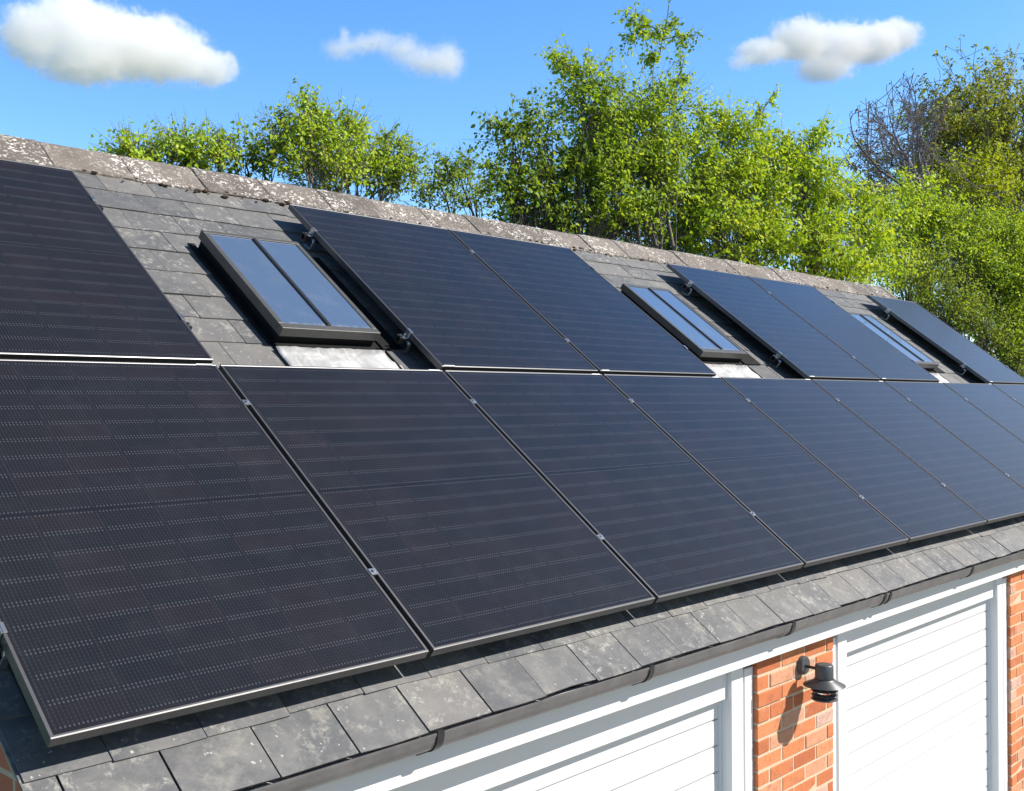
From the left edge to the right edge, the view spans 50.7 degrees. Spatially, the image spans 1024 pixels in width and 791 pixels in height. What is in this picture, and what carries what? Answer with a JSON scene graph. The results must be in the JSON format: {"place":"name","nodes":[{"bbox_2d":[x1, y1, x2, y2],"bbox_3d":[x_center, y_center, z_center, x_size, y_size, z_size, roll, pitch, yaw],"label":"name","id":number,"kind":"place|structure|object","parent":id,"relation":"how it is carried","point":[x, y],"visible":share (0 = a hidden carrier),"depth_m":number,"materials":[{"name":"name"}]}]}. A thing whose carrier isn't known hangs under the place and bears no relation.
{"place":"outdoors","nodes":[
{"label":"outdoors","id":0,"kind":"place"},
{"bbox_2d":[241,680,596,789],"bbox_3d":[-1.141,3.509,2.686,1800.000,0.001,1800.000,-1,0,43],"label":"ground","id":1,"kind":"structure","parent":0,"point":[557,692],"depth_m":13.18,"materials":[{"name":"plant"}]},
{"bbox_2d":[87,115,172,164],"bbox_3d":[-3.001,0.697,8.492,0.670,5.814,0.664,0,0,8],"label":"shrub","id":2,"kind":"object","parent":1,"relation":"on","point":[126,144],"visible":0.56,"depth_m":8.41,"materials":[{"name":"green plant"}]},
{"bbox_2d":[139,108,246,171],"bbox_3d":[-2.673,0.635,8.852,0.977,5.939,0.938,0,0,-12],"label":"shrub","id":3,"kind":"object","parent":1,"relation":"on","point":[189,149],"visible":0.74,"depth_m":8.79,"materials":[{"name":"green plant"}]},
{"bbox_2d":[194,95,304,184],"bbox_3d":[-2.333,0.457,9.700,0.906,6.299,1.497,0,0,3],"label":"shrub","id":4,"kind":"object","parent":1,"relation":"on","point":[252,152],"visible":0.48,"depth_m":9.56,"materials":[{"name":"green plant"}]},
{"bbox_2d":[231,74,418,199],"bbox_3d":[-1.595,0.338,9.930,1.228,6.545,1.860,0,0,24],"label":"shrub","id":5,"kind":"object","parent":1,"relation":"on","point":[318,158],"visible":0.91,"depth_m":9.68,"materials":[{"name":"green plant"}]},
{"bbox_2d":[351,116,444,202],"bbox_3d":[-1.218,0.458,10.434,0.848,6.301,1.264,-1,0,43],"label":"shrub","id":6,"kind":"object","parent":1,"relation":"on","point":[397,157],"visible":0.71,"depth_m":10.44,"materials":[{"name":"green plant"}]},
{"bbox_2d":[395,143,515,217],"bbox_3d":[-0.636,0.430,11.464,1.014,6.362,1.486,-1,0,43],"label":"shrub","id":7,"kind":"object","parent":1,"relation":"on","point":[456,172],"visible":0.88,"depth_m":11.41,"materials":[{"name":"green plant"}]},
{"bbox_2d":[0,134,1023,790],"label":"garage","id":8,"kind":"structure","parent":1,"relation":"on","point":[918,644],"depth_m":5.33,"materials":[{"name":"stone"}]},
{"bbox_2d":[0,643,8,668],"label":"mounting rail","id":9,"kind":"object","parent":8,"relation":"attached to","point":[4,662],"visible":0.07,"depth_m":2.92,"materials":[{"name":"metal"}]},
{"bbox_2d":[0,359,428,747],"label":"solar panel","id":10,"kind":"object","parent":9,"relation":"attached to","point":[173,542],"visible":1,"depth_m":3.50,"materials":[{"name":"black glass"}]},
{"bbox_2d":[218,364,654,656],"bbox_3d":[-0.306,0.375,4.591,1.309,0.048,1.656,0,37,-47],"label":"solar panel","id":11,"kind":"object","parent":9,"relation":"attached to","point":[457,520],"visible":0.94,"depth_m":4.46,"materials":[{"name":"black glass"}]},
{"bbox_2d":[444,370,803,602],"bbox_3d":[0.583,0.376,5.545,1.309,0.048,1.656,0,37,-47],"label":"solar panel","id":12,"kind":"object","parent":9,"relation":"attached to","point":[658,509],"visible":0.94,"depth_m":5.44,"materials":[{"name":"black glass"}]},
{"bbox_2d":[603,374,908,567],"bbox_3d":[1.473,0.378,6.499,1.309,0.048,1.656,0,37,-47],"label":"solar panel","id":13,"kind":"object","parent":9,"relation":"on","point":[804,506],"visible":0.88,"depth_m":6.40,"materials":[{"name":"black glass"}]},
{"bbox_2d":[721,377,986,542],"bbox_3d":[2.362,0.379,7.452,1.309,0.048,1.656,0,37,-47],"label":"solar panel","id":14,"kind":"object","parent":9,"relation":"on","point":[906,496],"visible":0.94,"depth_m":7.37,"materials":[{"name":"black glass"}]},
{"bbox_2d":[812,379,1023,523],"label":"solar panel","id":15,"kind":"object","parent":9,"relation":"attached to","point":[985,489],"visible":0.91,"depth_m":8.33,"materials":[{"name":"black glass"}]},
{"bbox_2d":[884,381,1023,487],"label":"solar panel","id":16,"kind":"object","parent":9,"relation":"on","point":[983,435],"visible":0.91,"depth_m":9.39,"materials":[{"name":"black glass"}]},
{"bbox_2d":[944,383,1023,441],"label":"solar panel","id":17,"kind":"object","parent":9,"relation":"on","point":[999,407],"visible":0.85,"depth_m":10.44,"materials":[{"name":"black glass"}]},
{"bbox_2d":[993,384,1023,406],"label":"solar panel","id":18,"kind":"object","parent":9,"relation":"on","point":[1016,391],"visible":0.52,"depth_m":11.36,"materials":[{"name":"black glass"}]},
{"bbox_2d":[300,232,319,249],"bbox_3d":[-0.297,-0.894,7.250,2.696,0.086,0.083,0,37,-47],"label":"mounting rail","id":19,"kind":"object","parent":8,"relation":"attached to","point":[304,237],"visible":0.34,"depth_m":6.28,"materials":[{"name":"metal"}]},
{"bbox_2d":[394,334,414,352],"bbox_3d":[0.311,-0.271,6.682,2.696,0.086,0.083,0,37,-47],"label":"mounting rail","id":20,"kind":"object","parent":8,"relation":"attached to","point":[399,339],"visible":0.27,"depth_m":5.71,"materials":[{"name":"metal"}]},
{"bbox_2d":[288,204,597,373],"bbox_3d":[-0.412,-0.635,6.462,1.343,0.050,1.656,0,37,-47],"label":"solar panel","id":21,"kind":"object","parent":20,"relation":"attached to","point":[444,299],"visible":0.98,"depth_m":6.36,"materials":[{"name":"black glass"}]},
{"bbox_2d":[448,229,715,376],"bbox_3d":[0.489,-0.631,7.431,1.315,0.043,1.656,0,37,-47],"label":"solar panel","id":22,"kind":"object","parent":20,"relation":"attached to","point":[603,325],"visible":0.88,"depth_m":7.34,"materials":[{"name":"black glass"}]},
{"bbox_2d":[390,666,752,790],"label":"garage door","id":23,"kind":"structure","parent":8,"relation":"in","point":[699,736],"depth_m":4.57,"materials":[{"name":"white paint"}]},
{"bbox_2d":[681,284,696,295],"bbox_3d":[2.372,-0.889,10.112,2.696,0.086,0.083,0,37,-47],"label":"mounting rail","id":24,"kind":"object","parent":8,"relation":"attached to","point":[687,288],"visible":0.21,"depth_m":9.15,"materials":[{"name":"metal"}]},
{"bbox_2d":[769,355,784,367],"bbox_3d":[2.980,-0.266,9.543,2.696,0.086,0.083,0,37,-47],"label":"mounting rail","id":25,"kind":"object","parent":8,"relation":"attached to","point":[773,358],"visible":0.23,"depth_m":8.58,"materials":[{"name":"metal"}]},
{"bbox_2d":[666,263,879,380],"bbox_3d":[2.256,-0.631,9.323,1.343,0.050,1.656,0,37,-47],"label":"solar panel","id":26,"kind":"object","parent":25,"relation":"attached to","point":[790,338],"visible":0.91,"depth_m":9.23,"materials":[{"name":"black glass"}]},
{"bbox_2d":[747,276,939,381],"bbox_3d":[3.158,-0.627,10.293,1.315,0.043,1.656,0,37,-47],"label":"solar panel","id":27,"kind":"object","parent":25,"relation":"attached to","point":[881,358],"visible":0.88,"depth_m":10.22,"materials":[{"name":"black glass"}]},
{"bbox_2d":[796,656,845,702],"bbox_3d":[1.530,1.402,5.335,0.230,0.200,0.205,-1,0,43],"label":"wall lamp","id":28,"kind":"object","parent":8,"relation":"attached to","point":[824,685],"visible":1,"depth_m":5.29,"materials":[{"name":"black metal"}]},
{"bbox_2d":[881,311,893,319],"bbox_3d":[4.596,-0.886,12.496,1.391,0.086,0.083,0,37,-47],"label":"mounting rail","id":29,"kind":"object","parent":8,"relation":"on","point":[884,313],"visible":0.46,"depth_m":12.00,"materials":[{"name":"metal"}]},
{"bbox_2d":[832,577,1007,790],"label":"garage door","id":30,"kind":"structure","parent":8,"relation":"in","point":[922,706],"depth_m":6.76,"materials":[{"name":"white paint"}]},
{"bbox_2d":[956,366,968,374],"bbox_3d":[5.204,-0.263,11.927,1.391,0.086,0.083,0,37,-47],"label":"mounting rail","id":31,"kind":"object","parent":8,"relation":"on","point":[960,368],"visible":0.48,"depth_m":11.44,"materials":[{"name":"metal"}]},
{"bbox_2d":[867,295,1023,384],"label":"solar panel","id":32,"kind":"object","parent":31,"relation":"on","point":[965,352],"visible":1,"depth_m":12.08,"materials":[{"name":"black glass"}]},
{"bbox_3d":[-1.913,-0.274,4.298,1.391,0.086,0.083,0,37,-47],"label":"rail","id":33,"kind":"object","parent":8,"relation":"attached to","visible":0},
{"bbox_2d":[0,158,212,363],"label":"solar panel","id":34,"kind":"object","parent":33,"relation":"attached to","point":[77,282],"visible":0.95,"depth_m":4.60,"materials":[{"name":"black glass"}]},
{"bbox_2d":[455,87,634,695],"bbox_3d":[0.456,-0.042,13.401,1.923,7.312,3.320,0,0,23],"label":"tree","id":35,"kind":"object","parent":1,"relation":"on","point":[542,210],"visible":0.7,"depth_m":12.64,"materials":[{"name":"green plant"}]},
{"bbox_2d":[532,0,741,260],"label":"tree","id":36,"kind":"object","parent":1,"relation":"on","point":[652,163],"visible":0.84,"depth_m":13.58,"materials":[{"name":"green plant"}]},
{"bbox_2d":[660,83,840,273],"bbox_3d":[3.331,-0.528,15.507,2.020,8.294,3.634,-1,0,43],"label":"tree","id":37,"kind":"object","parent":1,"relation":"on","point":[751,224],"visible":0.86,"depth_m":15.13,"materials":[{"name":"green plant"}]},
{"bbox_2d":[753,104,937,292],"bbox_3d":[5.323,-0.389,17.301,2.176,8.018,4.876,0,0,34],"label":"tree","id":38,"kind":"object","parent":1,"relation":"on","point":[858,264],"visible":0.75,"depth_m":16.44,"materials":[{"name":"green plant"}]},
{"bbox_2d":[864,163,966,300],"bbox_3d":[8.183,-0.645,22.219,2.888,8.553,1.847,0,0,-33],"label":"shrub","id":39,"kind":"object","parent":1,"relation":"on","point":[913,193],"visible":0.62,"depth_m":22.05,"materials":[{"name":"green plant"}]},
{"bbox_2d":[822,34,1023,369],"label":"tree","id":40,"kind":"object","parent":1,"relation":"on","point":[988,122],"visible":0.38,"depth_m":32.39,"materials":[{"name":"green plant"}]},
{"bbox_2d":[837,68,1013,310],"bbox_3d":[9.773,-2.229,25.669,4.136,11.786,8.556,0,0,14],"label":"tree","id":41,"kind":"object","parent":1,"relation":"on","point":[912,140],"visible":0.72,"depth_m":26.68,"materials":[{"name":"brown plant"}]},
{"bbox_2d":[872,232,1023,377],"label":"shrub","id":42,"kind":"object","parent":1,"relation":"on","point":[942,305],"visible":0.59,"depth_m":22.01,"materials":[{"name":"green plant"}]},
{"bbox_2d":[896,184,1023,351],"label":"shrub","id":43,"kind":"object","parent":1,"relation":"on","point":[958,235],"visible":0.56,"depth_m":23.27,"materials":[{"name":"green plant"}]},
{"bbox_2d":[896,39,1023,334],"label":"tree","id":44,"kind":"object","parent":1,"relation":"on","point":[997,68],"visible":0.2,"depth_m":34.27,"materials":[{"name":"green plant"}]},
{"bbox_2d":[924,138,1023,337],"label":"shrub","id":45,"kind":"object","parent":1,"relation":"on","point":[995,175],"visible":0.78,"depth_m":25.82,"materials":[{"name":"green plant"}]},
{"bbox_2d":[950,203,1023,374],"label":"shrub","id":46,"kind":"object","parent":1,"relation":"on","point":[1009,267],"visible":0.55,"depth_m":24.39,"materials":[{"name":"green plant"}]},
{"bbox_2d":[0,0,1023,359],"label":"sky","id":47,"kind":"structure","parent":0,"point":[69,69],"materials":[{"name":"blue"}]}
]}

